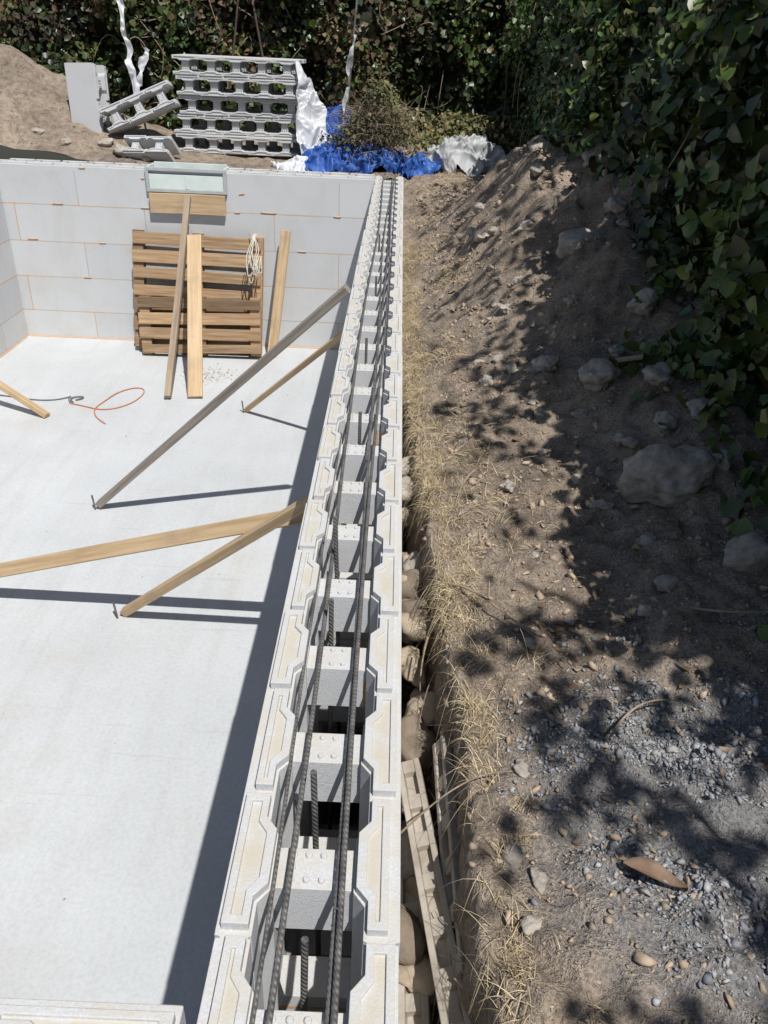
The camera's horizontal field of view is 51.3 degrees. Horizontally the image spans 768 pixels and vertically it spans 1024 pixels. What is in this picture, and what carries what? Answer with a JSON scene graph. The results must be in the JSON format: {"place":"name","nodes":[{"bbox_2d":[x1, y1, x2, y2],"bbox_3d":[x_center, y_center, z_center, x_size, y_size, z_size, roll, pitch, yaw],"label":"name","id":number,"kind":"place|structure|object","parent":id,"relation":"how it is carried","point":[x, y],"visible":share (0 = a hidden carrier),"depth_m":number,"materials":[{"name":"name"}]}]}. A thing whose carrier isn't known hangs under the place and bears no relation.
{"place":"outdoors","nodes":[
{"label":"outdoors","id":0,"kind":"place"},
{"bbox_2d":[0,336,359,1023],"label":"concrete floor","id":1,"kind":"structure","parent":0,"point":[123,845],"depth_m":4.14,"materials":[{"name":"concrete"}]},
{"bbox_2d":[0,193,27,355],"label":"foam block wall","id":2,"kind":"structure","parent":1,"relation":"on","point":[13,330],"depth_m":7.87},
{"bbox_2d":[0,381,49,417],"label":"timber brace","id":3,"kind":"object","parent":1,"relation":"on","point":[24,400],"visible":1,"depth_m":6.58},
{"bbox_2d":[0,395,70,402],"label":"power cord","id":4,"kind":"object","parent":1,"relation":"on","point":[68,397],"visible":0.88,"depth_m":6.90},
{"bbox_2d":[0,997,185,1023],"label":"foam block wall","id":5,"kind":"structure","parent":1,"relation":"on","point":[26,1011],"depth_m":1.04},
{"bbox_2d":[70,387,144,423],"bbox_3d":[-2.266,-0.938,6.898,0.568,0.011,0.641,27,38,35],"label":"extension cord","id":6,"kind":"object","parent":1,"relation":"on","point":[108,398],"visible":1,"depth_m":6.84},
{"bbox_2d":[3,354,278,899],"bbox_3d":[-2.022,0.103,5.156,3.338,0.023,7.274,3,30,0],"label":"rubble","id":7,"kind":"object","parent":1,"relation":"on","point":[163,435],"visible":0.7,"depth_m":7.52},
{"bbox_2d":[0,511,303,577],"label":"timber brace","id":8,"kind":"object","parent":1,"relation":"on","point":[217,530],"visible":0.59,"depth_m":3.99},
{"bbox_2d":[164,196,190,397],"bbox_3d":[-1.862,-1.975,7.242,0.059,1.994,0.050,2,-14,0],"label":"timber post","id":9,"kind":"object","parent":1,"relation":"on","point":[177,303],"visible":1,"depth_m":7.21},
{"bbox_2d":[28,335,338,349],"bbox_3d":[-1.947,-1.763,8.340,3.520,0.015,0.019,3,30,0],"label":"sealant bead","id":10,"kind":"object","parent":1,"relation":"on","point":[134,340],"visible":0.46,"depth_m":8.33,"materials":[{"name":"orange plastic"}]},
{"bbox_2d":[0,158,375,347],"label":"foam block wall","id":11,"kind":"structure","parent":1,"relation":"on","point":[61,257],"depth_m":7.79,"materials":[{"name":"plastic"}]},
{"bbox_2d":[28,167,340,277],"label":"expanding foam blobs","id":12,"kind":"object","parent":11,"relation":"attached to","point":[149,208],"visible":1,"depth_m":7.67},
{"bbox_2d":[144,161,228,215],"bbox_3d":[-1.862,-3.095,7.659,0.760,0.427,0.260,3,30,0],"label":"pool skimmer","id":13,"kind":"object","parent":11,"relation":"attached to","point":[176,186],"visible":0.94,"depth_m":7.57,"materials":[{"name":"plastic"}]},
{"bbox_2d":[187,234,202,397],"bbox_3d":[-1.704,-1.780,7.208,0.131,1.565,0.032,-3,-11,-1],"label":"timber plank","id":14,"kind":"object","parent":1,"relation":"on","point":[194,321],"visible":1,"depth_m":7.19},
{"bbox_2d":[132,229,263,346],"bbox_3d":[-1.833,-2.170,7.931,1.271,1.121,0.136,3,17,0],"label":"wooden pallet","id":15,"kind":"object","parent":1,"relation":"on","point":[142,255],"visible":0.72,"depth_m":7.81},
{"bbox_2d":[246,234,261,283],"bbox_3d":[-1.229,-2.423,7.638,0.175,0.400,0.333,3,30,0],"label":"rope","id":16,"kind":"object","parent":15,"relation":"on","point":[255,263],"visible":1,"depth_m":7.55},
{"bbox_2d":[137,296,261,355],"bbox_3d":[-1.806,-1.838,7.907,1.196,0.561,0.136,1,17,0],"label":"wooden pallet","id":17,"kind":"object","parent":1,"relation":"on","point":[229,326],"visible":0.89,"depth_m":7.85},
{"bbox_2d":[120,494,308,616],"bbox_3d":[-0.832,0.230,3.861,1.740,0.046,0.048,-28,28,39],"label":"timber brace","id":18,"kind":"object","parent":1,"relation":"on","point":[273,522],"visible":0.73,"depth_m":3.79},
{"bbox_2d":[95,284,350,507],"bbox_3d":[-1.052,-0.614,4.788,2.372,0.045,0.055,-33,25,30],"label":"timber brace","id":19,"kind":"object","parent":1,"relation":"on","point":[307,323],"visible":1,"depth_m":4.66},
{"bbox_2d":[267,230,290,351],"bbox_3d":[-1.032,-2.137,7.857,0.098,1.201,0.030,9,19,-2],"label":"timber plank","id":20,"kind":"object","parent":1,"relation":"on","point":[282,262],"visible":0.79,"depth_m":7.82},
{"bbox_2d":[244,330,342,411],"bbox_3d":[-0.680,-1.090,6.180,1.733,0.042,0.044,-23,33,51],"label":"timber brace","id":21,"kind":"object","parent":1,"relation":"on","point":[324,348],"visible":0.71,"depth_m":6.16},
{"bbox_2d":[197,175,402,1023],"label":"foam block wall","id":22,"kind":"structure","parent":1,"relation":"on","point":[369,985],"depth_m":1.55,"materials":[{"name":"plastic"}]},
{"bbox_2d":[249,177,395,1023],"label":"reinforcing bars","id":23,"kind":"object","parent":22,"relation":"attached to","point":[333,988],"visible":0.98,"depth_m":1.46,"materials":[{"name":"metal"}]},
{"bbox_2d":[0,145,391,180],"label":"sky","id":24,"kind":"structure","parent":0,"point":[6,152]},
{"bbox_2d":[0,44,767,1023],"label":"ground","id":25,"kind":"structure","parent":0,"point":[742,836],"depth_m":1.96,"materials":[{"name":"soil"}]},
{"bbox_2d":[31,127,44,134],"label":"stone","id":26,"kind":"object","parent":25,"relation":"on","point":[38,131],"visible":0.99,"depth_m":7.92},
{"bbox_2d":[60,138,71,144],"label":"stone","id":27,"kind":"object","parent":25,"relation":"on","point":[65,141],"visible":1,"depth_m":7.87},
{"bbox_2d":[64,63,111,132],"bbox_3d":[-3.000,-4.193,8.158,0.312,0.655,0.265,4,24,8],"label":"foam block","id":28,"kind":"object","parent":25,"relation":"on","point":[88,90],"depth_m":8.05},
{"bbox_2d":[97,138,113,146],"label":"stone","id":29,"kind":"object","parent":25,"relation":"on","point":[105,142],"visible":1,"depth_m":8.01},
{"bbox_2d":[112,143,127,157],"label":"stone","id":30,"kind":"object","parent":25,"relation":"on","point":[117,150],"visible":0.84,"depth_m":7.87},
{"bbox_2d":[99,80,181,133],"bbox_3d":[-2.460,-4.086,8.088,0.756,0.225,0.250,-20,18,7],"label":"foam block","id":31,"kind":"object","parent":25,"relation":"on","point":[137,100],"depth_m":8.01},
{"bbox_2d":[116,0,139,93],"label":"plastic strip","id":32,"kind":"object","parent":31,"relation":"on","point":[132,72],"visible":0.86,"depth_m":7.91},
{"bbox_2d":[136,47,148,87],"bbox_3d":[-2.430,-4.420,8.018,0.204,0.423,0.045,6,31,6],"label":"plastic strip","id":33,"kind":"object","parent":31,"relation":"on","point":[143,60],"visible":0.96,"depth_m":7.99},
{"bbox_2d":[121,135,180,161],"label":"foam block","id":34,"kind":"object","parent":25,"relation":"on","point":[161,148],"depth_m":7.85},
{"bbox_2d":[176,133,300,156],"bbox_3d":[-1.512,-3.836,8.346,1.260,0.175,0.250,3,30,1],"label":"foam block","id":35,"kind":"object","parent":25,"relation":"on","point":[240,149],"depth_m":8.27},
{"bbox_2d":[173,112,295,137],"bbox_3d":[-1.526,-4.012,8.296,1.260,0.175,0.250,2,30,-2],"label":"foam block","id":36,"kind":"object","parent":35,"relation":"on","point":[213,129],"depth_m":8.22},
{"bbox_2d":[178,95,297,118],"bbox_3d":[-1.447,-4.162,8.210,1.260,0.175,0.250,2,30,-2],"label":"foam block","id":37,"kind":"object","parent":36,"relation":"on","point":[218,110],"depth_m":8.13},
{"bbox_2d":[175,75,297,99],"bbox_3d":[-1.446,-4.290,8.080,1.260,0.175,0.250,3,30,0],"label":"foam block","id":38,"kind":"object","parent":37,"relation":"on","point":[240,92],"depth_m":8.00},
{"bbox_2d":[171,54,301,79],"bbox_3d":[-1.463,-4.447,7.998,1.260,0.175,0.250,3,30,0],"label":"foam block","id":39,"kind":"object","parent":38,"relation":"on","point":[262,63],"depth_m":7.92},
{"bbox_2d":[197,138,300,150],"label":"foam block","id":40,"kind":"object","parent":25,"relation":"on","point":[227,143],"depth_m":8.54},
{"bbox_2d":[192,119,295,131],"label":"foam block","id":41,"kind":"object","parent":40,"relation":"on","point":[227,124],"depth_m":8.47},
{"bbox_2d":[182,100,296,112],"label":"foam block","id":42,"kind":"object","parent":41,"relation":"on","point":[204,108],"depth_m":8.41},
{"bbox_2d":[184,80,297,93],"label":"foam block","id":43,"kind":"object","parent":42,"relation":"on","point":[222,85],"depth_m":8.27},
{"bbox_2d":[184,54,305,74],"bbox_3d":[-1.443,-4.590,8.244,1.260,0.175,0.250,3,30,0],"label":"foam block","id":44,"kind":"object","parent":43,"relation":"on","point":[219,65],"depth_m":8.17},
{"bbox_2d":[0,0,527,147],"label":"ivy hedge","id":45,"kind":"object","parent":25,"relation":"on","point":[447,54],"visible":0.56,"depth_m":9.44,"materials":[{"name":"green plant"}]},
{"bbox_2d":[271,155,311,170],"bbox_3d":[-0.849,-3.444,7.954,0.427,0.187,0.438,28,39,37],"label":"white plastic sheet","id":46,"kind":"object","parent":25,"relation":"on","point":[295,163],"visible":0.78,"depth_m":7.90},
{"bbox_2d":[295,59,331,155],"bbox_3d":[-0.721,-4.039,8.053,0.446,0.891,0.300,-20,37,-33],"label":"white plastic sheet","id":47,"kind":"object","parent":25,"relation":"on","point":[311,111],"visible":0.91,"depth_m":8.07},
{"bbox_2d":[302,145,346,172],"bbox_3d":[-0.612,-3.541,8.057,0.513,0.259,0.577,3,30,0],"label":"blue tarp","id":48,"kind":"object","parent":25,"relation":"on","point":[325,160],"visible":0.87,"depth_m":7.92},
{"bbox_2d":[326,104,369,141],"bbox_3d":[-0.426,-3.942,8.398,0.666,0.618,0.607,3,30,0],"label":"blue tarp","id":49,"kind":"object","parent":25,"relation":"on","point":[328,116],"visible":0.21,"depth_m":8.24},
{"bbox_2d":[313,134,406,173],"bbox_3d":[-0.238,-3.692,8.272,1.274,0.424,0.887,3,30,0],"label":"blue tarp","id":50,"kind":"object","parent":25,"relation":"on","point":[357,162],"visible":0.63,"depth_m":7.99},
{"bbox_2d":[345,0,357,120],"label":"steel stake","id":51,"kind":"object","parent":50,"relation":"on","point":[356,5],"visible":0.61,"depth_m":7.84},
{"bbox_2d":[342,34,356,114],"bbox_3d":[-0.346,-4.359,7.982,0.139,0.712,0.058,3,30,0],"label":"plastic strip","id":52,"kind":"object","parent":51,"relation":"attached to","point":[348,64],"visible":0.95,"depth_m":7.96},
{"bbox_2d":[317,62,445,166],"bbox_3d":[0.009,-3.894,7.964,1.341,1.037,1.388,22,36,29],"label":"weed pile","id":53,"kind":"object","parent":25,"relation":"on","point":[377,114],"visible":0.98,"depth_m":7.86,"materials":[{"name":"green plant"}]},
{"bbox_2d":[0,40,767,1023],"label":"dirt clods","id":54,"kind":"object","parent":25,"relation":"on","point":[638,956],"visible":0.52,"depth_m":1.88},
{"bbox_2d":[399,456,439,1003],"bbox_3d":[0.074,0.333,2.115,0.171,0.343,1.784,3,30,0],"label":"trench rubble","id":55,"kind":"object","parent":25,"relation":"on","point":[418,738],"visible":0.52,"depth_m":1.81,"materials":[{"name":"stone"}]},
{"bbox_2d":[419,636,428,700],"bbox_3d":[0.093,0.401,1.891,0.019,0.162,0.142,3,30,0],"label":"root","id":56,"kind":"object","parent":55,"relation":"on","point":[422,664],"visible":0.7,"depth_m":1.90,"materials":[{"name":"brown plant"}]},
{"bbox_2d":[400,150,440,178],"bbox_3d":[0.371,-3.491,8.051,0.408,0.264,0.387,3,30,0],"label":"blue tarp","id":57,"kind":"object","parent":25,"relation":"on","point":[416,165],"visible":0.95,"depth_m":7.94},
{"bbox_2d":[401,757,470,1023],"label":"foam form strip","id":58,"kind":"object","parent":25,"relation":"on","point":[427,869],"visible":0.96,"depth_m":1.42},
{"bbox_2d":[432,722,452,805],"bbox_3d":[0.118,0.536,1.713,0.019,0.251,0.039,-21,38,-35],"label":"root","id":59,"kind":"object","parent":25,"relation":"on","point":[448,727],"visible":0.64,"depth_m":1.74,"materials":[{"name":"brown plant"}]},
{"bbox_2d":[432,734,464,974],"bbox_3d":[0.122,0.615,1.482,0.021,0.045,0.463,21,34,-16],"label":"foam form strip","id":60,"kind":"object","parent":25,"relation":"on","point":[448,838],"visible":0.78,"depth_m":1.50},
{"bbox_2d":[442,837,462,877],"bbox_3d":[0.117,0.648,1.438,0.010,0.147,0.096,26,37,34],"label":"root","id":61,"kind":"object","parent":25,"relation":"attached to","point":[459,842],"visible":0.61,"depth_m":1.43,"materials":[{"name":"brown plant"}]},
{"bbox_2d":[401,771,511,833],"bbox_3d":[0.127,0.512,1.420,0.209,0.094,0.010,-8,32,-17],"label":"root","id":62,"kind":"object","parent":25,"relation":"on","point":[420,814],"visible":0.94,"depth_m":1.41,"materials":[{"name":"beige plant"}]},
{"bbox_2d":[389,107,525,153],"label":"weeds","id":63,"kind":"object","parent":25,"relation":"on","point":[477,126],"visible":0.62,"depth_m":8.78,"materials":[{"name":"green plant"}]},
{"bbox_2d":[427,133,505,176],"bbox_3d":[0.851,-3.697,8.290,0.832,0.437,0.670,3,30,0],"label":"white plastic sack","id":64,"kind":"object","parent":25,"relation":"on","point":[474,155],"visible":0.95,"depth_m":8.08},
{"bbox_2d":[459,467,494,490],"bbox_3d":[0.264,-0.101,2.385,0.153,0.030,0.044,-23,39,-37],"label":"root","id":65,"kind":"object","parent":25,"relation":"on","point":[468,476],"visible":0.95,"depth_m":2.39,"materials":[{"name":"beige plant"}]},
{"bbox_2d":[471,202,485,213],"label":"stone","id":66,"kind":"object","parent":25,"relation":"on","point":[477,207],"visible":0.72,"depth_m":4.71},
{"bbox_2d":[473,232,488,241],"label":"stone","id":67,"kind":"object","parent":25,"relation":"on","point":[480,237],"visible":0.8,"depth_m":4.12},
{"bbox_2d":[478,375,492,383],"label":"stone","id":68,"kind":"object","parent":25,"relation":"on","point":[485,379],"visible":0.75,"depth_m":2.98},
{"bbox_2d":[432,583,541,640],"bbox_3d":[0.237,0.225,1.860,0.322,0.054,0.020,28,39,37],"label":"root","id":69,"kind":"object","parent":25,"relation":"on","point":[478,594],"visible":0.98,"depth_m":1.85,"materials":[{"name":"brown plant"}]},
{"bbox_2d":[487,226,497,234],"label":"stone","id":70,"kind":"object","parent":25,"relation":"on","point":[492,230],"visible":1,"depth_m":4.04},
{"bbox_2d":[490,298,499,307],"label":"stone","id":71,"kind":"object","parent":25,"relation":"on","point":[494,302],"visible":0.74,"depth_m":3.45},
{"bbox_2d":[492,354,504,362],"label":"stone","id":72,"kind":"object","parent":25,"relation":"on","point":[497,358],"visible":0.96,"depth_m":3.08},
{"bbox_2d":[497,303,510,313],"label":"stone","id":73,"kind":"object","parent":25,"relation":"on","point":[503,308],"visible":0.98,"depth_m":3.27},
{"bbox_2d":[395,167,614,1023],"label":"dry grass","id":74,"kind":"structure","parent":25,"relation":"on","point":[416,390],"depth_m":2.08,"materials":[{"name":"plant"}]},
{"bbox_2d":[498,479,515,492],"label":"stone","id":75,"kind":"object","parent":25,"relation":"on","point":[508,485],"visible":1,"depth_m":2.37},
{"bbox_2d":[506,363,517,372],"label":"stone","id":76,"kind":"object","parent":25,"relation":"on","point":[511,367],"visible":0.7,"depth_m":2.98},
{"bbox_2d":[500,843,525,873],"bbox_3d":[0.204,0.553,1.282,0.040,0.035,0.042,21,35,28],"label":"stone","id":77,"kind":"object","parent":25,"relation":"on","point":[514,859],"visible":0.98,"depth_m":1.27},
{"bbox_2d":[513,758,528,778],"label":"stone","id":78,"kind":"object","parent":25,"relation":"on","point":[520,766],"visible":1,"depth_m":1.44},
{"bbox_2d":[516,220,532,229],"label":"stone","id":79,"kind":"object","parent":25,"relation":"on","point":[525,224],"visible":0.48,"depth_m":3.70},
{"bbox_2d":[523,637,535,649],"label":"stone","id":80,"kind":"object","parent":25,"relation":"on","point":[529,641],"visible":0.94,"depth_m":1.73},
{"bbox_2d":[520,913,542,935],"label":"stone","id":81,"kind":"object","parent":25,"relation":"on","point":[528,928],"visible":1,"depth_m":1.18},
{"bbox_2d":[529,162,544,176],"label":"stone","id":82,"kind":"object","parent":25,"relation":"on","point":[537,168],"visible":0.99,"depth_m":4.03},
{"bbox_2d":[533,406,544,417],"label":"stone","id":83,"kind":"object","parent":25,"relation":"on","point":[539,411],"visible":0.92,"depth_m":2.71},
{"bbox_2d":[530,866,547,894],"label":"stone","id":84,"kind":"object","parent":25,"relation":"on","point":[539,880],"visible":1,"depth_m":1.25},
{"bbox_2d":[528,142,552,151],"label":"stone","id":85,"kind":"object","parent":25,"relation":"on","point":[545,146],"visible":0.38,"depth_m":4.42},
{"bbox_2d":[531,355,560,371],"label":"stone","id":86,"kind":"object","parent":25,"relation":"on","point":[545,363],"visible":0.91,"depth_m":2.86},
{"bbox_2d":[563,618,575,625],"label":"stone","id":87,"kind":"object","parent":25,"relation":"on","point":[570,621],"visible":1,"depth_m":1.88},
{"bbox_2d":[562,294,578,307],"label":"stone","id":88,"kind":"object","parent":25,"relation":"on","point":[571,300],"visible":1,"depth_m":3.13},
{"bbox_2d":[570,474,582,483],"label":"stone","id":89,"kind":"object","parent":25,"relation":"on","point":[576,478],"visible":1,"depth_m":2.41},
{"bbox_2d":[570,241,584,249],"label":"stone","id":90,"kind":"object","parent":25,"relation":"on","point":[577,245],"visible":1,"depth_m":3.27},
{"bbox_2d":[571,408,587,417],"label":"stone","id":91,"kind":"object","parent":25,"relation":"on","point":[576,413],"visible":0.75,"depth_m":2.67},
{"bbox_2d":[555,227,604,257],"bbox_3d":[0.825,-1.129,3.378,0.212,0.124,0.163,-8,34,-7],"label":"boulder","id":92,"kind":"object","parent":25,"relation":"on","point":[567,239],"visible":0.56,"depth_m":3.33,"materials":[{"name":"stone"}]},
{"bbox_2d":[582,150,611,172],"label":"stone","id":93,"kind":"object","parent":25,"relation":"on","point":[586,155],"visible":0.45,"depth_m":3.99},
{"bbox_2d":[578,358,620,391],"bbox_3d":[0.734,-0.470,2.739,0.135,0.110,0.160,18,34,36],"label":"boulder","id":94,"kind":"object","parent":25,"relation":"on","point":[597,374],"visible":0.97,"depth_m":2.70,"materials":[{"name":"stone"}]},
{"bbox_2d":[594,467,604,475],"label":"stone","id":95,"kind":"object","parent":25,"relation":"on","point":[599,471],"visible":0.62,"depth_m":2.45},
{"bbox_2d":[589,499,613,509],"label":"stone","id":96,"kind":"object","parent":25,"relation":"on","point":[606,504],"visible":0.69,"depth_m":2.26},
{"bbox_2d":[451,149,761,744],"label":"leaf litter","id":97,"kind":"object","parent":25,"relation":"on","point":[604,620],"visible":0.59,"depth_m":1.94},
{"bbox_2d":[603,196,627,213],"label":"stone","id":98,"kind":"object","parent":25,"relation":"on","point":[615,204],"visible":1,"depth_m":3.45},
{"bbox_2d":[608,344,627,356],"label":"stone","id":99,"kind":"object","parent":25,"relation":"on","point":[614,351],"visible":0.82,"depth_m":2.87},
{"bbox_2d":[473,571,767,1023],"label":"gravel","id":100,"kind":"structure","parent":25,"relation":"on","point":[702,747],"depth_m":1.47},
{"bbox_2d":[613,432,629,446],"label":"stone","id":101,"kind":"object","parent":25,"relation":"on","point":[618,437],"visible":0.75,"depth_m":2.50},
{"bbox_2d":[616,218,630,226],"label":"stone","id":102,"kind":"object","parent":25,"relation":"on","point":[620,221],"visible":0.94,"depth_m":3.40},
{"bbox_2d":[621,436,638,448],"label":"stone","id":103,"kind":"object","parent":25,"relation":"on","point":[631,442],"visible":1,"depth_m":2.46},
{"bbox_2d":[608,354,652,364],"bbox_3d":[0.846,-0.526,2.766,0.036,0.018,0.161,4,-2,-43],"label":"wood scrap","id":104,"kind":"object","parent":25,"relation":"on","point":[628,359],"visible":0.47,"depth_m":2.75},
{"bbox_2d":[499,0,767,641],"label":"ivy hedge","id":105,"kind":"object","parent":25,"relation":"on","point":[663,85],"visible":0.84,"depth_m":2.65,"materials":[{"name":"green plant"}]},
{"bbox_2d":[626,287,658,316],"bbox_3d":[0.951,-0.771,2.944,0.106,0.112,0.099,20,35,27],"label":"stone","id":106,"kind":"object","parent":25,"relation":"on","point":[648,297],"visible":0.95,"depth_m":2.91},
{"bbox_2d":[637,602,651,616],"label":"stone","id":107,"kind":"object","parent":25,"relation":"on","point":[644,609],"visible":1,"depth_m":1.87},
{"bbox_2d":[636,532,656,546],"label":"stone","id":108,"kind":"object","parent":25,"relation":"on","point":[648,538],"visible":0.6,"depth_m":2.10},
{"bbox_2d":[611,699,689,735],"bbox_3d":[0.510,0.389,1.553,0.190,0.023,0.034,-11,33,-22],"label":"root","id":109,"kind":"object","parent":25,"relation":"on","point":[623,718],"visible":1,"depth_m":1.55,"materials":[{"name":"brown plant"}]},
{"bbox_2d":[622,856,688,891],"bbox_3d":[0.424,0.567,1.249,0.100,0.027,0.034,13,32,17],"label":"dead leaf","id":110,"kind":"object","parent":25,"relation":"on","point":[654,869],"visible":1,"depth_m":1.25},
{"bbox_2d":[641,362,675,386],"bbox_3d":[0.897,-0.446,2.611,0.106,0.066,0.114,28,45,29],"label":"stone","id":111,"kind":"object","parent":25,"relation":"on","point":[656,374],"visible":0.91,"depth_m":2.59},
{"bbox_2d":[653,410,677,429],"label":"stone","id":112,"kind":"object","parent":25,"relation":"on","point":[667,418],"visible":0.94,"depth_m":2.46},
{"bbox_2d":[616,444,716,507],"bbox_3d":[0.802,-0.104,2.257,0.274,0.191,0.197,-13,44,-11],"label":"boulder","id":113,"kind":"object","parent":25,"relation":"on","point":[663,475],"visible":1,"depth_m":2.20,"materials":[{"name":"stone"}]},
{"bbox_2d":[654,574,679,591],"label":"stone","id":114,"kind":"object","parent":25,"relation":"on","point":[664,582],"visible":0.99,"depth_m":1.93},
{"bbox_2d":[686,397,710,420],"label":"stone","id":115,"kind":"object","parent":25,"relation":"on","point":[696,406],"visible":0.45,"depth_m":2.45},
{"bbox_2d":[712,449,732,471],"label":"stone","id":116,"kind":"object","parent":25,"relation":"on","point":[724,465],"visible":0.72,"depth_m":2.24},
{"bbox_2d":[690,606,767,612],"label":"root","id":117,"kind":"object","parent":25,"relation":"on","point":[709,610],"visible":1,"depth_m":1.80,"materials":[{"name":"brown plant"}]},
{"bbox_2d":[723,532,767,572],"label":"boulder","id":118,"kind":"object","parent":25,"relation":"on","point":[748,552],"visible":1,"depth_m":1.93,"materials":[{"name":"stone"}]},
{"bbox_2d":[398,877,431,1023],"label":"rock","id":119,"kind":"object","parent":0,"point":[414,1008],"visible":0.3,"depth_m":1.37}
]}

